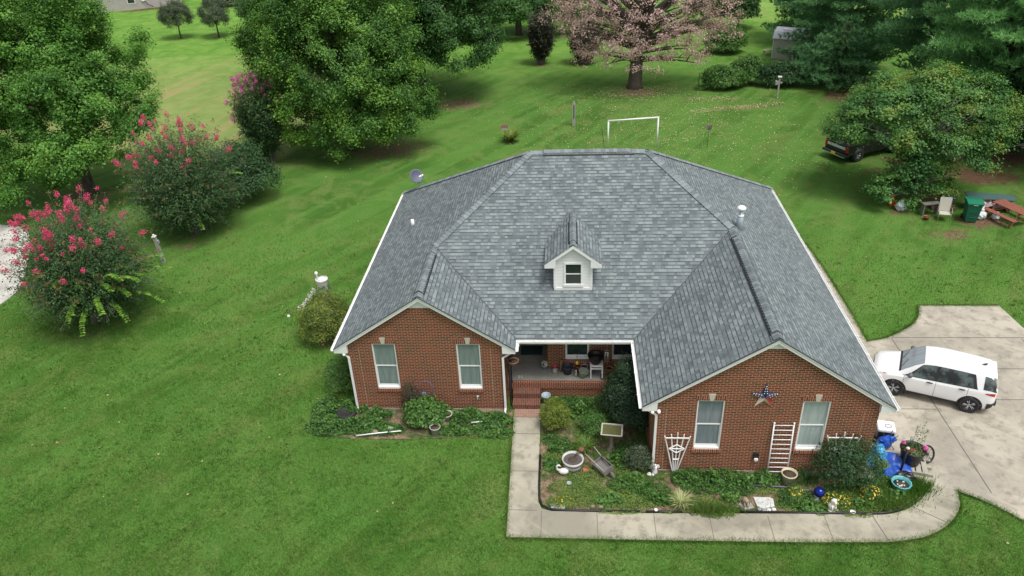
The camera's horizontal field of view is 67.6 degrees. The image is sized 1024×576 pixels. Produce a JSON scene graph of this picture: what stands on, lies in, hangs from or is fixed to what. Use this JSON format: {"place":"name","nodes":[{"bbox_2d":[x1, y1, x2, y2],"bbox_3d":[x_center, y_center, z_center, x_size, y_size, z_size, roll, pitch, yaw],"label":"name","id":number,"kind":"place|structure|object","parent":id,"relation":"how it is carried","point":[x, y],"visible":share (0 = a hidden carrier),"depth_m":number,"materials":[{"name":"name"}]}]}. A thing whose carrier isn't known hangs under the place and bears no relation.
{"place":"outdoors","nodes":[
{"label":"outdoors","id":0,"kind":"place"},
{"bbox_2d":[0,225,30,304],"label":"neighbour driveway","id":1,"kind":"structure","parent":0,"point":[4,229],"depth_m":40.19,"materials":[{"name":"concrete"}]},
{"bbox_2d":[96,0,181,11],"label":"neighbour house","id":2,"kind":"structure","parent":0,"point":[119,5],"depth_m":103.82,"materials":[{"name":"brick"}]},
{"bbox_2d":[0,0,1023,575],"bbox_3d":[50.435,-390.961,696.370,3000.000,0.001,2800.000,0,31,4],"label":"lawn","id":3,"kind":"structure","parent":0,"point":[194,68],"depth_m":36.38,"materials":[{"name":"green plant"}]},
{"bbox_2d":[0,0,69,102],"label":"maple tree","id":4,"kind":"object","parent":3,"relation":"on","point":[43,1],"visible":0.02,"depth_m":56.88,"materials":[{"name":"green plant"}]},
{"bbox_2d":[0,0,164,215],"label":"maple tree","id":5,"kind":"object","parent":3,"relation":"on","point":[73,105],"visible":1,"depth_m":42.41,"materials":[{"name":"green plant"}]},
{"bbox_2d":[0,184,171,336],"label":"crape myrtle","id":6,"kind":"object","parent":3,"relation":"on","point":[93,277],"visible":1,"depth_m":32.31,"materials":[{"name":"green plant"}]},
{"bbox_2d":[151,234,165,262],"bbox_3d":[-17.929,-1.982,38.829,0.282,1.712,0.258,0,31,4],"label":"wooden post","id":7,"kind":"object","parent":3,"relation":"on","point":[155,240],"visible":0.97,"depth_m":38.67,"materials":[{"name":"grey wood"}]},
{"bbox_2d":[156,0,195,38],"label":"young tree","id":8,"kind":"object","parent":3,"relation":"on","point":[175,10],"visible":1,"depth_m":84.62,"materials":[{"name":"green plant"}]},
{"bbox_2d":[111,110,249,236],"bbox_3d":[-17.495,-6.085,40.731,6.722,6.628,6.799,-18,34,-25],"label":"crape myrtle","id":9,"kind":"object","parent":3,"relation":"on","point":[192,195],"visible":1,"depth_m":39.90,"materials":[{"name":"green plant"}]},
{"bbox_2d":[195,0,231,36],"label":"young tree","id":10,"kind":"object","parent":3,"relation":"on","point":[215,11],"visible":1,"depth_m":84.37,"materials":[{"name":"green plant"}]},
{"bbox_2d":[206,136,284,201],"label":"round shrub","id":11,"kind":"object","parent":3,"relation":"on","point":[255,169],"visible":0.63,"depth_m":44.26,"materials":[{"name":"green plant"}]},
{"bbox_2d":[223,66,287,163],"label":"crape myrtle","id":12,"kind":"object","parent":3,"relation":"on","point":[254,118],"visible":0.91,"depth_m":48.80,"materials":[{"name":"green plant"}]},
{"bbox_2d":[287,271,331,318],"bbox_3d":[-8.781,0.493,33.376,2.134,2.130,0.796,-26,38,-34],"label":"lighthouse ornament","id":13,"kind":"object","parent":3,"relation":"on","point":[322,280],"visible":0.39,"depth_m":33.35,"materials":[{"name":"white paint"}]},
{"bbox_2d":[293,286,349,345],"bbox_3d":[-7.894,1.115,32.179,2.634,2.257,3.022,0,31,4],"label":"boxwood","id":14,"kind":"object","parent":3,"relation":"on","point":[330,310],"visible":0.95,"depth_m":31.63,"materials":[{"name":"green plant"}]},
{"bbox_2d":[321,353,352,397],"bbox_3d":[-6.560,3.111,29.750,1.755,1.183,3.164,0,31,4],"label":"foundation shrub","id":15,"kind":"object","parent":3,"relation":"on","point":[345,375],"visible":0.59,"depth_m":29.14,"materials":[{"name":"green plant"}]},
{"bbox_2d":[223,0,450,163],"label":"pecan tree","id":16,"kind":"object","parent":3,"relation":"on","point":[284,27],"visible":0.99,"depth_m":47.63,"materials":[{"name":"green plant"}]},
{"bbox_2d":[310,409,512,438],"bbox_3d":[-3.673,4.915,27.564,7.322,0.050,1.633,0,31,4],"label":"garden bed","id":17,"kind":"object","parent":3,"relation":"on","point":[410,432],"visible":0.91,"depth_m":27.20,"materials":[{"name":"soil"}]},
{"bbox_2d":[337,406,356,418],"bbox_3d":[-6.078,4.598,28.129,0.740,0.160,0.740,0,31,4],"label":"tire planter","id":18,"kind":"object","parent":17,"relation":"on","point":[342,412],"visible":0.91,"depth_m":28.04,"materials":[{"name":"rubber"}]},
{"bbox_2d":[304,396,514,438],"bbox_3d":[-3.648,4.557,27.755,7.680,0.437,2.270,0,31,4],"label":"ground ivy","id":19,"kind":"object","parent":17,"relation":"on","point":[351,424],"visible":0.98,"depth_m":27.41,"materials":[{"name":"green plant"}]},
{"bbox_2d":[399,380,421,407],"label":"reddish shrub","id":20,"kind":"object","parent":17,"relation":"on","point":[410,395],"visible":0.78,"depth_m":27.44,"materials":[{"name":"red plant"}]},
{"bbox_2d":[400,393,449,428],"bbox_3d":[-3.128,4.402,27.314,1.829,1.144,1.384,0,31,4],"label":"hydrangea","id":21,"kind":"object","parent":17,"relation":"on","point":[424,411],"visible":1,"depth_m":27.03,"materials":[{"name":"green plant"}]},
{"bbox_2d":[316,0,512,97],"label":"oak tree","id":22,"kind":"object","parent":3,"relation":"on","point":[446,26],"visible":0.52,"depth_m":57.15,"materials":[{"name":"green plant"}]},
{"bbox_2d":[501,129,520,142],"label":"hosta","id":23,"kind":"object","parent":3,"relation":"on","point":[509,134],"visible":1,"depth_m":52.62,"materials":[{"name":"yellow plant"}]},
{"bbox_2d":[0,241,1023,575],"bbox_3d":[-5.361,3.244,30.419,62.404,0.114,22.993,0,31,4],"label":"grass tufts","id":24,"kind":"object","parent":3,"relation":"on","point":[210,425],"visible":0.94,"depth_m":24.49,"materials":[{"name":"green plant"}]},
{"bbox_2d":[31,83,1008,543],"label":"fallen leaves","id":25,"kind":"object","parent":3,"relation":"on","point":[615,93],"visible":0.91,"depth_m":56.70,"materials":[{"name":"brown plant"}]},
{"bbox_2d":[514,409,540,416],"bbox_3d":[0.559,4.556,27.776,0.950,0.060,0.440,0,31,4],"label":"brick pad","id":26,"kind":"object","parent":3,"relation":"on","point":[526,412],"visible":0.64,"depth_m":27.75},
{"bbox_2d":[479,0,582,35],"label":"background tree","id":27,"kind":"object","parent":3,"relation":"on","point":[520,10],"visible":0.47,"depth_m":77.01,"materials":[{"name":"green plant"}]},
{"bbox_2d":[524,6,556,64],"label":"crape myrtle","id":28,"kind":"object","parent":3,"relation":"on","point":[540,38],"visible":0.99,"depth_m":68.57,"materials":[{"name":"green plant"}]},
{"bbox_2d":[566,12,601,63],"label":"crape myrtle","id":29,"kind":"object","parent":3,"relation":"on","point":[587,41],"visible":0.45,"depth_m":68.38,"materials":[{"name":"red plant"}]},
{"bbox_2d":[330,148,900,475],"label":"brick house","id":30,"kind":"structure","parent":3,"relation":"on","point":[706,297],"depth_m":27.40,"materials":[{"name":"grey"}]},
{"bbox_2d":[371,344,400,388],"bbox_3d":[-4.493,2.779,27.395,0.840,1.970,0.115,0,31,4],"label":"window","id":31,"kind":"structure","parent":30,"relation":"in","point":[384,355],"depth_m":27.41,"materials":[{"name":"grey glass"}]},
{"bbox_2d":[410,169,423,185],"bbox_3d":[-4.609,-5.274,37.449,0.709,1.005,0.666,0,31,4],"label":"satellite dish","id":32,"kind":"object","parent":30,"relation":"on","point":[416,176],"visible":1,"depth_m":37.46,"materials":[{"name":"grey metal"}]},
{"bbox_2d":[456,344,482,388],"bbox_3d":[-1.501,2.770,27.174,0.840,1.970,0.115,0,31,4],"label":"window","id":33,"kind":"structure","parent":30,"relation":"in","point":[468,355],"depth_m":27.20,"materials":[{"name":"grey glass"}]},
{"bbox_2d":[565,344,588,358],"bbox_3d":[2.418,1.989,28.361,0.885,1.500,0.115,0,31,4],"label":"window","id":34,"kind":"structure","parent":30,"relation":"in","point":[572,351],"depth_m":28.62,"materials":[{"name":"glass"}]},
{"bbox_2d":[590,360,602,377],"bbox_3d":[3.132,3.018,28.391,0.480,0.560,0.400,0,31,4],"label":"plant stand table","id":35,"kind":"object","parent":30,"relation":"on","point":[599,365],"visible":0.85,"depth_m":28.16,"materials":[{"name":"white paint"}]},
{"bbox_2d":[587,350,603,364],"bbox_3d":[3.075,2.599,28.171,0.600,0.380,0.600,0,31,4],"label":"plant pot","id":36,"kind":"object","parent":35,"relation":"on","point":[595,357],"visible":1,"depth_m":28.14,"materials":[{"name":"black plastic"}]},
{"bbox_2d":[612,344,631,358],"bbox_3d":[4.111,1.984,28.236,0.820,1.500,0.115,0,31,4],"label":"window","id":37,"kind":"structure","parent":30,"relation":"in","point":[618,350],"depth_m":28.47,"materials":[{"name":"glass"}]},
{"bbox_2d":[693,401,724,448],"bbox_3d":[6.171,4.273,24.015,0.840,1.970,0.115,0,31,4],"label":"window","id":38,"kind":"structure","parent":30,"relation":"in","point":[709,415],"depth_m":24.03,"materials":[{"name":"glass"}]},
{"bbox_2d":[751,384,780,405],"bbox_3d":[7.680,3.280,23.171,0.904,0.904,0.110,0,31,4],"label":"wall star","id":39,"kind":"object","parent":30,"relation":"attached to","point":[765,395],"depth_m":23.17,"materials":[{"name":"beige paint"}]},
{"bbox_2d":[767,422,794,473],"bbox_3d":[8.467,5.065,24.113,0.672,2.027,0.215,0,31,4],"label":"ladder trellis","id":40,"kind":"object","parent":30,"relation":"attached to","point":[772,439],"visible":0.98,"depth_m":24.06,"materials":[{"name":"white paint"}]},
{"bbox_2d":[794,401,830,449],"bbox_3d":[9.332,4.264,23.781,0.840,1.970,0.115,0,31,4],"label":"window","id":41,"kind":"structure","parent":30,"relation":"in","point":[814,415],"depth_m":23.79,"materials":[{"name":"glass"}]},
{"bbox_2d":[607,117,658,147],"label":"goal frame","id":42,"kind":"object","parent":3,"relation":"on","point":[633,119],"visible":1,"depth_m":49.94,"materials":[{"name":"white paint"}]},
{"bbox_2d":[538,0,745,89],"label":"dying tree","id":43,"kind":"object","parent":3,"relation":"on","point":[638,25],"visible":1,"depth_m":59.32,"materials":[{"name":"pink plant"}]},
{"bbox_2d":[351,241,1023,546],"bbox_3d":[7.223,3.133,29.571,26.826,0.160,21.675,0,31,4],"label":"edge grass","id":44,"kind":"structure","parent":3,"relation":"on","point":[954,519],"depth_m":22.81,"materials":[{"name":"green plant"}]},
{"bbox_2d":[683,0,722,24],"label":"tree","id":45,"kind":"object","parent":3,"relation":"on","point":[715,5],"visible":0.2,"depth_m":79.62,"materials":[{"name":"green plant"}]},
{"bbox_2d":[699,62,747,88],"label":"bush","id":46,"kind":"object","parent":3,"relation":"on","point":[721,76],"visible":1,"depth_m":60.52,"materials":[{"name":"green plant"}]},
{"bbox_2d":[701,22,747,51],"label":"bush","id":47,"kind":"object","parent":3,"relation":"on","point":[726,43],"visible":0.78,"depth_m":70.00,"materials":[{"name":"green plant"}]},
{"bbox_2d":[540,397,918,512],"bbox_3d":[7.088,5.489,25.725,12.290,0.050,5.600,0,31,4],"label":"garden bed","id":48,"kind":"object","parent":3,"relation":"on","point":[545,491],"visible":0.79,"depth_m":24.63,"materials":[{"name":"green plant"}]},
{"bbox_2d":[537,396,571,431],"bbox_3d":[1.470,4.393,26.783,1.236,1.325,1.224,0,31,4],"label":"shrub","id":49,"kind":"object","parent":48,"relation":"on","point":[558,410],"visible":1,"depth_m":26.52,"materials":[{"name":"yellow plant"}]},
{"bbox_2d":[554,494,574,508],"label":"flowering plant","id":50,"kind":"object","parent":48,"relation":"on","point":[565,501],"visible":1,"depth_m":23.90,"materials":[{"name":"green plant"}]},
{"bbox_2d":[562,451,583,472],"bbox_3d":[2.002,5.766,25.209,0.720,0.420,0.720,0,31,4],"label":"barrel planter","id":51,"kind":"object","parent":48,"relation":"on","point":[572,462],"visible":1,"depth_m":25.08,"materials":[{"name":"white wood"}]},
{"bbox_2d":[570,433,599,454],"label":"daylily","id":52,"kind":"object","parent":48,"relation":"on","point":[583,442],"visible":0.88,"depth_m":26.05,"materials":[{"name":"green plant"}]},
{"bbox_2d":[578,409,613,436],"bbox_3d":[2.935,4.679,26.633,1.303,0.874,1.182,-11,31,-13],"label":"shrub","id":53,"kind":"object","parent":48,"relation":"on","point":[592,423],"visible":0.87,"depth_m":26.45,"materials":[{"name":"green plant"}]},
{"bbox_2d":[584,447,614,478],"bbox_3d":[2.922,5.796,25.050,0.480,0.433,1.274,-21,35,-28],"label":"wheelbarrow planter","id":54,"kind":"object","parent":48,"relation":"on","point":[602,465],"visible":1,"depth_m":24.99,"materials":[{"name":"grey wood"}]},
{"bbox_2d":[601,423,622,451],"bbox_3d":[3.356,5.116,25.774,0.720,0.900,0.620,3,31,9],"label":"birdbath","id":55,"kind":"object","parent":48,"relation":"on","point":[611,430],"visible":1,"depth_m":25.63,"materials":[{"name":"stone"}]},
{"bbox_2d":[599,353,648,432],"bbox_3d":[4.098,3.607,26.588,2.170,2.670,3.058,0,31,4],"label":"camellia","id":56,"kind":"object","parent":48,"relation":"on","point":[621,394],"visible":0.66,"depth_m":25.88,"materials":[{"name":"green plant"}]},
{"bbox_2d":[622,442,655,470],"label":"grey shrub","id":57,"kind":"object","parent":48,"relation":"on","point":[636,459],"visible":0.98,"depth_m":24.80,"materials":[{"name":"green plant"}]},
{"bbox_2d":[664,432,690,470],"bbox_3d":[5.260,5.301,24.504,0.837,1.724,0.055,0,31,4],"label":"fan trellis","id":58,"kind":"object","parent":48,"relation":"on","point":[671,448],"visible":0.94,"depth_m":24.39,"materials":[{"name":"white paint"}]},
{"bbox_2d":[666,487,696,508],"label":"spider plant","id":59,"kind":"object","parent":48,"relation":"on","point":[681,499],"visible":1,"depth_m":23.76,"materials":[{"name":"green plant"}]},
{"bbox_2d":[541,394,890,510],"bbox_3d":[6.117,5.769,24.921,12.028,0.416,4.343,13,34,25],"label":"ground ivy","id":60,"kind":"object","parent":48,"relation":"on","point":[728,486],"visible":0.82,"depth_m":24.29,"materials":[{"name":"green plant"}]},
{"bbox_2d":[538,454,921,514],"bbox_3d":[6.769,6.251,24.346,11.899,0.066,2.483,0,31,4],"label":"garden edging","id":61,"kind":"object","parent":48,"relation":"on","point":[664,511],"visible":1,"depth_m":23.43,"materials":[{"name":"black plastic"}]},
{"bbox_2d":[542,400,920,518],"bbox_3d":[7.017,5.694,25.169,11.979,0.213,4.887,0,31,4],"label":"weeds","id":62,"kind":"object","parent":48,"relation":"on","point":[586,490],"visible":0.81,"depth_m":24.11,"materials":[{"name":"green plant"}]},
{"bbox_2d":[539,395,927,511],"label":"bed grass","id":63,"kind":"structure","parent":48,"relation":"on","point":[648,476],"depth_m":24.43,"materials":[{"name":"green plant"}]},
{"bbox_2d":[753,497,774,508],"bbox_3d":[7.791,6.649,23.590,0.580,0.077,0.500,0,31,4],"label":"stone slab","id":64,"kind":"object","parent":48,"relation":"on","point":[760,504],"depth_m":23.60,"materials":[{"name":"white stone"}]},
{"bbox_2d":[743,484,812,492],"bbox_3d":[8.377,6.282,24.098,2.128,0.120,0.148,3,31,10],"label":"drain pipe","id":65,"kind":"object","parent":48,"relation":"on","point":[775,486],"visible":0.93,"depth_m":24.08,"materials":[{"name":"grey plastic"}]},
{"bbox_2d":[781,467,797,485],"bbox_3d":[8.758,6.010,24.224,0.495,0.440,0.490,0,31,4],"label":"flower pot","id":66,"kind":"object","parent":48,"relation":"on","point":[789,475],"visible":1,"depth_m":24.14,"materials":[{"name":"ceramic"}]},
{"bbox_2d":[785,486,805,499],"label":"flowering plant","id":67,"kind":"object","parent":48,"relation":"on","point":[793,491],"visible":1,"depth_m":23.72,"materials":[{"name":"green plant"}]},
{"bbox_2d":[798,466,821,485],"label":"daylily","id":68,"kind":"object","parent":48,"relation":"on","point":[805,476],"visible":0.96,"depth_m":24.40,"materials":[{"name":"green plant"}]},
{"bbox_2d":[675,470,953,519],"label":"tall grass","id":69,"kind":"structure","parent":48,"relation":"on","point":[921,486],"depth_m":23.45,"materials":[{"name":"green plant"}]},
{"bbox_2d":[813,486,824,502],"bbox_3d":[9.463,6.340,23.577,0.339,0.470,0.338,0,31,4],"label":"gazing ball","id":70,"kind":"object","parent":48,"relation":"on","point":[818,491],"visible":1,"depth_m":23.44,"materials":[{"name":"blue glass"}]},
{"bbox_2d":[819,490,852,509],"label":"flowering plant","id":71,"kind":"object","parent":48,"relation":"on","point":[829,497],"visible":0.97,"depth_m":23.29,"materials":[{"name":"yellow plant"}]},
{"bbox_2d":[827,432,860,474],"bbox_3d":[10.344,5.245,24.102,1.057,1.826,0.055,0,31,4],"label":"fan trellis","id":72,"kind":"object","parent":48,"relation":"on","point":[836,437],"visible":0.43,"depth_m":23.80,"materials":[{"name":"white paint"}]},
{"bbox_2d":[808,431,889,492],"bbox_3d":[10.492,5.343,23.771,2.559,2.022,1.747,0,31,4],"label":"nandina","id":73,"kind":"object","parent":48,"relation":"on","point":[848,465],"visible":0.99,"depth_m":23.44,"materials":[{"name":"green plant"}]},
{"bbox_2d":[856,484,884,501],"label":"flowering plant","id":74,"kind":"object","parent":48,"relation":"on","point":[871,493],"visible":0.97,"depth_m":23.41,"materials":[{"name":"yellow plant"}]},
{"bbox_2d":[884,452,911,476],"bbox_3d":[12.231,5.699,24.497,1.091,0.333,1.079,9,33,20],"label":"tarp","id":75,"kind":"object","parent":48,"relation":"on","point":[895,459],"visible":0.43,"depth_m":24.57,"materials":[{"name":"blue plastic"}]},
{"bbox_2d":[891,475,911,491],"bbox_3d":[12.053,6.165,23.752,0.614,0.387,0.614,0,31,4],"label":"planter","id":76,"kind":"object","parent":48,"relation":"on","point":[899,481],"visible":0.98,"depth_m":23.73,"materials":[{"name":"teal ceramic"}]},
{"bbox_2d":[893,470,915,481],"bbox_3d":[12.374,5.972,24.121,0.704,0.434,0.448,0,31,4],"label":"plastic bag","id":77,"kind":"object","parent":48,"relation":"on","point":[908,475],"visible":0.59,"depth_m":24.01,"materials":[{"name":"grey plastic"}]},
{"bbox_2d":[715,0,761,25],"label":"tree","id":78,"kind":"object","parent":3,"relation":"on","point":[751,8],"visible":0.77,"depth_m":77.66,"materials":[{"name":"green plant"}]},
{"bbox_2d":[729,52,763,83],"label":"bush","id":79,"kind":"object","parent":3,"relation":"on","point":[748,64],"visible":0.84,"depth_m":61.17,"materials":[{"name":"green plant"}]},
{"bbox_2d":[754,58,810,86],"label":"bush","id":80,"kind":"object","parent":3,"relation":"on","point":[785,70],"visible":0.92,"depth_m":60.51,"materials":[{"name":"green plant"}]},
{"bbox_2d":[771,26,809,59],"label":"garden shed","id":81,"kind":"structure","parent":3,"relation":"on","point":[781,43],"depth_m":68.08,"materials":[{"name":"plastic"}]},
{"bbox_2d":[759,0,836,32],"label":"pine tree","id":82,"kind":"object","parent":3,"relation":"on","point":[784,22],"visible":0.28,"depth_m":72.52,"materials":[{"name":"green plant"}]},
{"bbox_2d":[792,16,889,91],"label":"pine tree","id":83,"kind":"object","parent":3,"relation":"on","point":[856,64],"visible":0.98,"depth_m":59.07,"materials":[{"name":"green plant"}]},
{"bbox_2d":[773,0,908,66],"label":"pine tree","id":84,"kind":"object","parent":3,"relation":"on","point":[819,21],"visible":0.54,"depth_m":61.42,"materials":[{"name":"green plant"}]},
{"bbox_2d":[822,125,904,161],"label":"pickup truck","id":85,"kind":"object","parent":3,"relation":"on","point":[853,153],"visible":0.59,"depth_m":47.07,"materials":[{"name":"black paint"}]},
{"bbox_2d":[858,147,965,210],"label":"shrubby tree","id":86,"kind":"object","parent":3,"relation":"on","point":[920,171],"visible":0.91,"depth_m":40.31,"materials":[{"name":"green plant"}]},
{"bbox_2d":[817,55,1023,202],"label":"redbud tree","id":87,"kind":"object","parent":3,"relation":"on","point":[939,80],"visible":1,"depth_m":39.31,"materials":[{"name":"green plant"}]},
{"bbox_2d":[920,201,939,215],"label":"side table","id":88,"kind":"object","parent":3,"relation":"on","point":[936,204],"visible":1,"depth_m":40.25,"materials":[{"name":"grey wood"}]},
{"bbox_2d":[867,0,1014,75],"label":"pine tree","id":89,"kind":"object","parent":3,"relation":"on","point":[915,34],"visible":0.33,"depth_m":54.54,"materials":[{"name":"green plant"}]},
{"bbox_2d":[936,197,952,222],"bbox_3d":[22.436,-4.056,39.629,0.648,1.149,0.643,7,32,16],"label":"lawn chair","id":90,"kind":"object","parent":3,"relation":"on","point":[944,206],"visible":1,"depth_m":39.67,"materials":[{"name":"beige plastic"}]},
{"bbox_2d":[910,45,1018,131],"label":"woodland tree","id":91,"kind":"object","parent":3,"relation":"on","point":[946,127],"visible":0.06,"depth_m":48.60,"materials":[{"name":"green plant"}]},
{"bbox_2d":[907,0,1023,139],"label":"pine tree","id":92,"kind":"object","parent":3,"relation":"on","point":[997,26],"visible":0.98,"depth_m":44.10,"materials":[{"name":"green plant"}]},
{"bbox_2d":[960,197,984,221],"bbox_3d":[23.684,-4.018,39.407,0.756,1.199,0.916,5,31,13],"label":"wheelie bin","id":93,"kind":"object","parent":3,"relation":"on","point":[973,207],"visible":1,"depth_m":39.13,"materials":[{"name":"green plastic"}]},
{"bbox_2d":[965,192,1016,212],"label":"board","id":94,"kind":"object","parent":3,"relation":"on","point":[994,196],"visible":0.73,"depth_m":40.39,"materials":[{"name":"grey wood"}]},
{"bbox_2d":[967,44,1023,155],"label":"woodland tree","id":95,"kind":"object","parent":3,"relation":"on","point":[1017,81],"visible":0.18,"depth_m":45.01,"materials":[{"name":"green plant"}]},
{"bbox_2d":[984,199,1023,227],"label":"picnic table","id":96,"kind":"object","parent":3,"relation":"on","point":[1007,205],"visible":1,"depth_m":39.21,"materials":[{"name":"brown wood"}]},
{"bbox_2d":[994,21,1023,133],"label":"pine tree","id":97,"kind":"object","parent":3,"relation":"on","point":[1020,94],"visible":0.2,"depth_m":43.95,"materials":[{"name":"green plant"}]},
{"bbox_2d":[521,346,542,354],"bbox_3d":[0.777,2.457,30.057,0.840,0.018,0.600,0,31,4],"label":"doormat","id":98,"kind":"object","parent":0,"point":[531,350],"visible":1,"depth_m":30.05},
{"bbox_2d":[506,417,959,542],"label":"front path","id":99,"kind":"structure","parent":0,"point":[525,514],"depth_m":23.03,"materials":[{"name":"concrete"}]},
{"bbox_2d":[507,433,945,542],"bbox_3d":[6.455,6.252,24.399,13.178,0.010,4.588,0,31,4],"label":"path joint","id":100,"kind":"object","parent":99,"relation":"on","point":[709,515],"visible":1,"depth_m":22.93,"materials":[{"name":"grey concrete"}]},
{"bbox_2d":[803,241,1023,519],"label":"driveway","id":101,"kind":"structure","parent":0,"point":[991,440],"depth_m":26.75,"materials":[{"name":"concrete"}]},
{"bbox_2d":[868,444,887,466],"bbox_3d":[11.908,5.332,24.910,0.828,0.674,0.781,0,31,4],"label":"tarp","id":102,"kind":"object","parent":101,"relation":"on","point":[883,449],"visible":0.38,"depth_m":24.75,"materials":[{"name":"blue plastic"}]},
{"bbox_2d":[872,420,895,444],"bbox_3d":[12.462,4.844,25.660,0.620,0.677,0.520,6,32,15],"label":"cooler","id":103,"kind":"object","parent":101,"relation":"on","point":[885,427],"visible":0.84,"depth_m":25.46,"materials":[{"name":"white plastic"}]},
{"bbox_2d":[875,430,897,448],"bbox_3d":[12.361,5.064,25.251,0.716,0.732,0.391,-7,31,-7],"label":"tarp","id":104,"kind":"object","parent":101,"relation":"on","point":[886,441],"visible":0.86,"depth_m":25.14,"materials":[{"name":"blue plastic"}]},
{"bbox_2d":[896,453,932,477],"bbox_3d":[12.950,5.720,24.682,1.060,0.120,0.760,7,32,16],"label":"wooden pallet","id":105,"kind":"object","parent":101,"relation":"on","point":[924,467],"visible":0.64,"depth_m":24.45,"materials":[{"name":"white wood"}]},
{"bbox_2d":[900,421,928,466],"bbox_3d":[12.842,4.934,24.340,0.834,1.578,0.800,0,31,4],"label":"flower tub","id":106,"kind":"object","parent":105,"relation":"on","point":[917,452],"visible":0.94,"depth_m":24.36,"materials":[{"name":"black plastic"}]},
{"bbox_2d":[873,346,997,412],"bbox_3d":[15.230,3.034,27.571,4.009,1.666,2.062,13,34,24],"label":"parked car","id":107,"kind":"object","parent":101,"relation":"on","point":[966,382],"visible":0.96,"depth_m":26.92,"materials":[{"name":"white paint"}]},
{"bbox_2d":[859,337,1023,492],"bbox_3d":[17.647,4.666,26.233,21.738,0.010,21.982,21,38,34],"label":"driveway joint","id":108,"kind":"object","parent":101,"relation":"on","point":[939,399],"visible":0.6,"depth_m":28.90,"materials":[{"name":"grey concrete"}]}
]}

